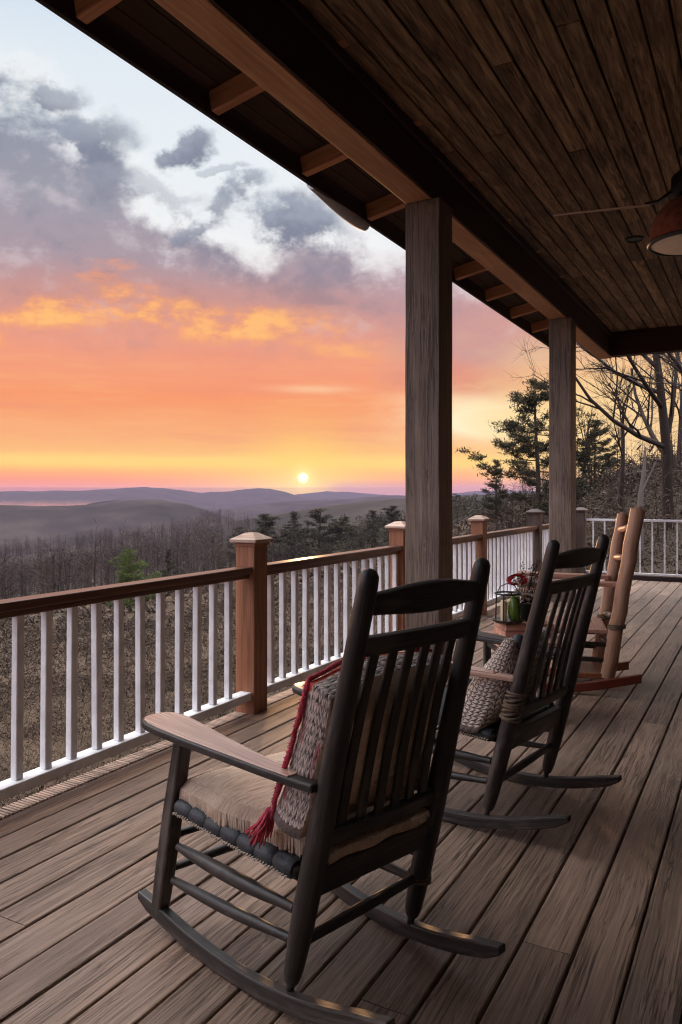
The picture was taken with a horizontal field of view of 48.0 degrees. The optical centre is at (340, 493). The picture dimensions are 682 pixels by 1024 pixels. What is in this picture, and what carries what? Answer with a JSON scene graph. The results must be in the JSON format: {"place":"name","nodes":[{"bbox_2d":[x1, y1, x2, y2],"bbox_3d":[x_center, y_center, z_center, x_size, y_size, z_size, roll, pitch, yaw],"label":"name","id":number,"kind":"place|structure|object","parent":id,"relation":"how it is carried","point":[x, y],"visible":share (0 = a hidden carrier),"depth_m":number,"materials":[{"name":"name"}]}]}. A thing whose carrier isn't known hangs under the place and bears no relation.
{"place":"outdoors","nodes":[
{"label":"outdoors","id":0,"kind":"place"},
{"bbox_2d":[0,499,119,505],"bbox_3d":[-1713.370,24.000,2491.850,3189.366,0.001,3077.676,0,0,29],"label":"lake","id":1,"kind":"structure","parent":0,"point":[48,502],"depth_m":2253.22,"materials":[{"name":"grey liquid"}]},
{"bbox_2d":[0,579,681,1023],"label":"porch deck","id":2,"kind":"structure","parent":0,"point":[580,913],"depth_m":2.68,"materials":[{"name":"brown wood"}]},
{"bbox_2d":[0,598,509,819],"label":"deck edging","id":3,"kind":"object","parent":2,"relation":"attached to","point":[11,809],"visible":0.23,"depth_m":3.95,"materials":[{"name":"brown wood"}]},
{"bbox_2d":[0,509,548,801],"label":"porch railing","id":4,"kind":"object","parent":2,"relation":"on","point":[506,552],"visible":0.66,"depth_m":4.78,"materials":[{"name":"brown wood"}]},
{"bbox_2d":[138,558,505,1023],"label":"rocking chair","id":5,"kind":"object","parent":2,"relation":"on","point":[312,873],"visible":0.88,"depth_m":2.15,"materials":[{"name":"paint"}]},
{"bbox_2d":[179,751,429,865],"bbox_3d":[-0.092,0.936,2.392,0.596,0.116,0.643,0,0,-43],"label":"seat cushion","id":6,"kind":"object","parent":5,"relation":"on","point":[236,798],"visible":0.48,"depth_m":2.26,"materials":[{"name":"fabric"}]},
{"bbox_2d":[245,647,451,848],"bbox_3d":[0.039,0.701,2.190,0.586,0.524,0.295,0,0,-43],"label":"throw pillow","id":7,"kind":"object","parent":6,"relation":"on","point":[289,814],"visible":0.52,"depth_m":2.05,"materials":[{"name":"beige fabric"}]},
{"bbox_2d":[405,197,451,660],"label":"porch pillar","id":8,"kind":"structure","parent":2,"relation":"on","point":[428,424],"depth_m":6.02,"materials":[{"name":"brown wood"}]},
{"bbox_2d":[398,534,621,829],"bbox_3d":[0.659,0.802,3.552,1.075,1.236,0.811,0,0,40],"label":"rocking chair","id":9,"kind":"object","parent":2,"relation":"on","point":[522,722],"visible":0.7,"depth_m":3.27,"materials":[{"name":"paint"}]},
{"bbox_2d":[460,627,550,732],"bbox_3d":[0.724,0.796,3.380,0.320,0.416,0.500,0,0,40],"label":"knit cushion","id":10,"kind":"object","parent":9,"relation":"on","point":[484,700],"visible":0.51,"depth_m":3.20,"materials":[{"name":"beige fabric"}]},
{"bbox_2d":[483,631,562,696],"bbox_3d":[1.170,1.170,4.930,0.440,0.500,0.436,0,0,-4],"label":"side table","id":11,"kind":"object","parent":2,"relation":"on","point":[487,647],"visible":0.12,"depth_m":5.08,"materials":[{"name":"brown wood"}]},
{"bbox_2d":[494,620,553,636],"bbox_3d":[1.187,0.872,4.980,0.330,0.088,0.220,0,0,-8],"label":"wooden box","id":12,"kind":"object","parent":11,"relation":"on","point":[506,630],"visible":0.32,"depth_m":4.87,"materials":[{"name":"brown wood"}]},
{"bbox_2d":[492,583,522,624],"bbox_3d":[1.065,0.700,4.900,0.196,0.255,0.196,0,0,-14],"label":"lantern","id":13,"kind":"object","parent":12,"relation":"on","point":[504,619],"visible":0.97,"depth_m":4.86,"materials":[{"name":"black metal"}]},
{"bbox_2d":[508,596,520,620],"bbox_3d":[1.103,0.733,4.880,0.080,0.157,0.079,0,0,29],"label":"glass jar","id":14,"kind":"object","parent":13,"relation":"in","point":[514,610],"visible":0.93,"depth_m":4.85,"materials":[{"name":"green glass"}]},
{"bbox_2d":[506,559,545,620],"bbox_3d":[1.223,0.629,5.014,0.293,0.398,0.160,0,0,-3],"label":"flower arrangement","id":15,"kind":"object","parent":12,"relation":"on","point":[527,596],"visible":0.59,"depth_m":4.98,"materials":[{"name":"red plant"}]},
{"bbox_2d":[549,317,575,601],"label":"porch pillar","id":16,"kind":"structure","parent":2,"relation":"on","point":[562,431],"depth_m":10.07,"materials":[{"name":"brown wood"}]},
{"bbox_2d":[517,506,645,691],"bbox_3d":[1.714,0.754,5.779,0.999,1.328,0.847,0,0,14],"label":"log rocking chair","id":17,"kind":"object","parent":2,"relation":"on","point":[622,561],"visible":0.64,"depth_m":5.47,"materials":[{"name":"wood"}]},
{"bbox_2d":[576,507,681,582],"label":"end railing","id":18,"kind":"object","parent":2,"relation":"on","point":[581,526],"visible":0.49,"depth_m":12.55,"materials":[{"name":"white paint"}]},
{"bbox_2d":[0,457,681,807],"bbox_3d":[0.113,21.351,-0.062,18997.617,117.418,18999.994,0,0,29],"label":"hillside ground","id":19,"kind":"structure","parent":0,"point":[134,507],"depth_m":818.53,"materials":[{"name":"brown plant"}]},
{"bbox_2d":[102,547,164,611],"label":"young pine","id":20,"kind":"object","parent":19,"relation":"on","point":[126,576],"visible":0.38,"depth_m":53.01,"materials":[{"name":"green plant"}]},
{"bbox_2d":[160,548,178,595],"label":"young pine","id":21,"kind":"object","parent":19,"relation":"on","point":[168,567],"visible":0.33,"depth_m":73.10,"materials":[{"name":"green plant"}]},
{"bbox_2d":[0,491,503,597],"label":"evergreen woods","id":22,"kind":"object","parent":19,"relation":"on","point":[472,507],"visible":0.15,"depth_m":174.84,"materials":[{"name":"green plant"}]},
{"bbox_2d":[224,513,297,561],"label":"evergreen tree","id":23,"kind":"object","parent":19,"relation":"on","point":[263,526],"visible":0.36,"depth_m":149.25,"materials":[{"name":"green plant"}]},
{"bbox_2d":[271,511,305,557],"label":"evergreen tree","id":24,"kind":"object","parent":19,"relation":"on","point":[293,515],"visible":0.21,"depth_m":164.36,"materials":[{"name":"green plant"}]},
{"bbox_2d":[269,508,369,558],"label":"evergreen tree","id":25,"kind":"object","parent":19,"relation":"on","point":[318,534],"visible":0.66,"depth_m":148.44,"materials":[{"name":"green plant"}]},
{"bbox_2d":[0,442,681,807],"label":"dry brush","id":26,"kind":"object","parent":19,"relation":"on","point":[60,625],"visible":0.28,"depth_m":22.09,"materials":[{"name":"brown plant"}]},
{"bbox_2d":[0,405,681,610],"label":"winter woods","id":27,"kind":"object","parent":19,"relation":"on","point":[89,568],"visible":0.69,"depth_m":147.67,"materials":[{"name":"brown plant"}]},
{"bbox_2d":[313,516,369,546],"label":"evergreen tree","id":28,"kind":"object","parent":19,"relation":"on","point":[345,518],"visible":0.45,"depth_m":159.00,"materials":[{"name":"green plant"}]},
{"bbox_2d":[360,510,386,547],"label":"evergreen tree","id":29,"kind":"object","parent":19,"relation":"on","point":[373,515],"visible":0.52,"depth_m":149.36,"materials":[{"name":"green plant"}]},
{"bbox_2d":[365,505,405,537],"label":"evergreen tree","id":30,"kind":"object","parent":19,"relation":"on","point":[392,515],"visible":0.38,"depth_m":139.01,"materials":[{"name":"green plant"}]},
{"bbox_2d":[480,459,514,524],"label":"pine tree","id":31,"kind":"object","parent":19,"relation":"on","point":[488,499],"visible":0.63,"depth_m":60.60,"materials":[{"name":"green plant"}]},
{"bbox_2d":[456,376,635,514],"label":"pine tree","id":32,"kind":"object","parent":19,"relation":"on","point":[527,473],"visible":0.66,"depth_m":44.34,"materials":[{"name":"green plant"}]},
{"bbox_2d":[547,397,612,472],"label":"tree","id":33,"kind":"object","parent":19,"relation":"on","point":[585,429],"visible":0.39,"depth_m":55.21,"materials":[{"name":"plant"}]},
{"bbox_2d":[503,340,680,530],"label":"bare tree","id":34,"kind":"object","parent":19,"relation":"on","point":[663,446],"visible":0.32,"depth_m":23.25,"materials":[{"name":"brown plant"}]},
{"bbox_2d":[576,419,627,488],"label":"pine tree","id":35,"kind":"object","parent":19,"relation":"on","point":[600,456],"visible":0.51,"depth_m":49.11,"materials":[{"name":"green plant"}]},
{"bbox_2d":[583,356,671,511],"bbox_3d":[11.313,-2.705,31.098,3.652,7.276,4.728,0,0,-11],"label":"bare tree","id":36,"kind":"object","parent":19,"relation":"on","point":[622,433],"visible":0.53,"depth_m":31.36,"materials":[{"name":"brown plant"}]},
{"bbox_2d":[637,447,656,564],"bbox_3d":[6.978,0.372,17.648,0.571,2.873,0.233,0,0,29],"label":"dead snag","id":37,"kind":"object","parent":19,"relation":"on","point":[642,487],"visible":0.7,"depth_m":17.65,"materials":[{"name":"wood"}]},
{"bbox_2d":[621,352,681,397],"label":"bare tree","id":38,"kind":"object","parent":19,"relation":"on","point":[674,362],"visible":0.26,"depth_m":19.55,"materials":[{"name":"brown plant"}]},
{"bbox_2d":[641,352,681,482],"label":"bare tree","id":39,"kind":"object","parent":19,"relation":"on","point":[679,410],"visible":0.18,"depth_m":40.44,"materials":[{"name":"brown plant"}]},
{"bbox_2d":[0,0,681,495],"label":"sky","id":40,"kind":"structure","parent":0,"point":[180,309],"materials":[{"name":"orange"}]},
{"bbox_3d":[2.170,-0.645,4.742,3.748,4.133,16.400,0,0,29],"label":"house wall","id":41,"kind":"object","parent":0,"visible":0},
{"bbox_2d":[35,0,681,358],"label":"porch roof","id":42,"kind":"structure","parent":41,"relation":"attached to","point":[504,130],"depth_m":5.34,"materials":[{"name":"brown wood"}]},
{"bbox_2d":[553,147,681,256],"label":"ceiling fan","id":43,"kind":"object","parent":42,"relation":"hanging from","point":[665,238],"visible":1,"depth_m":5.94,"materials":[{"name":"metal"}]},
{"bbox_2d":[624,235,643,242],"bbox_3d":[3.111,-2.691,8.130,0.200,0.020,0.200,0,0,29],"label":"recessed light","id":44,"kind":"object","parent":42,"relation":"attached to","point":[634,239],"visible":1,"depth_m":8.13,"materials":[{"name":"black metal"}]}
]}

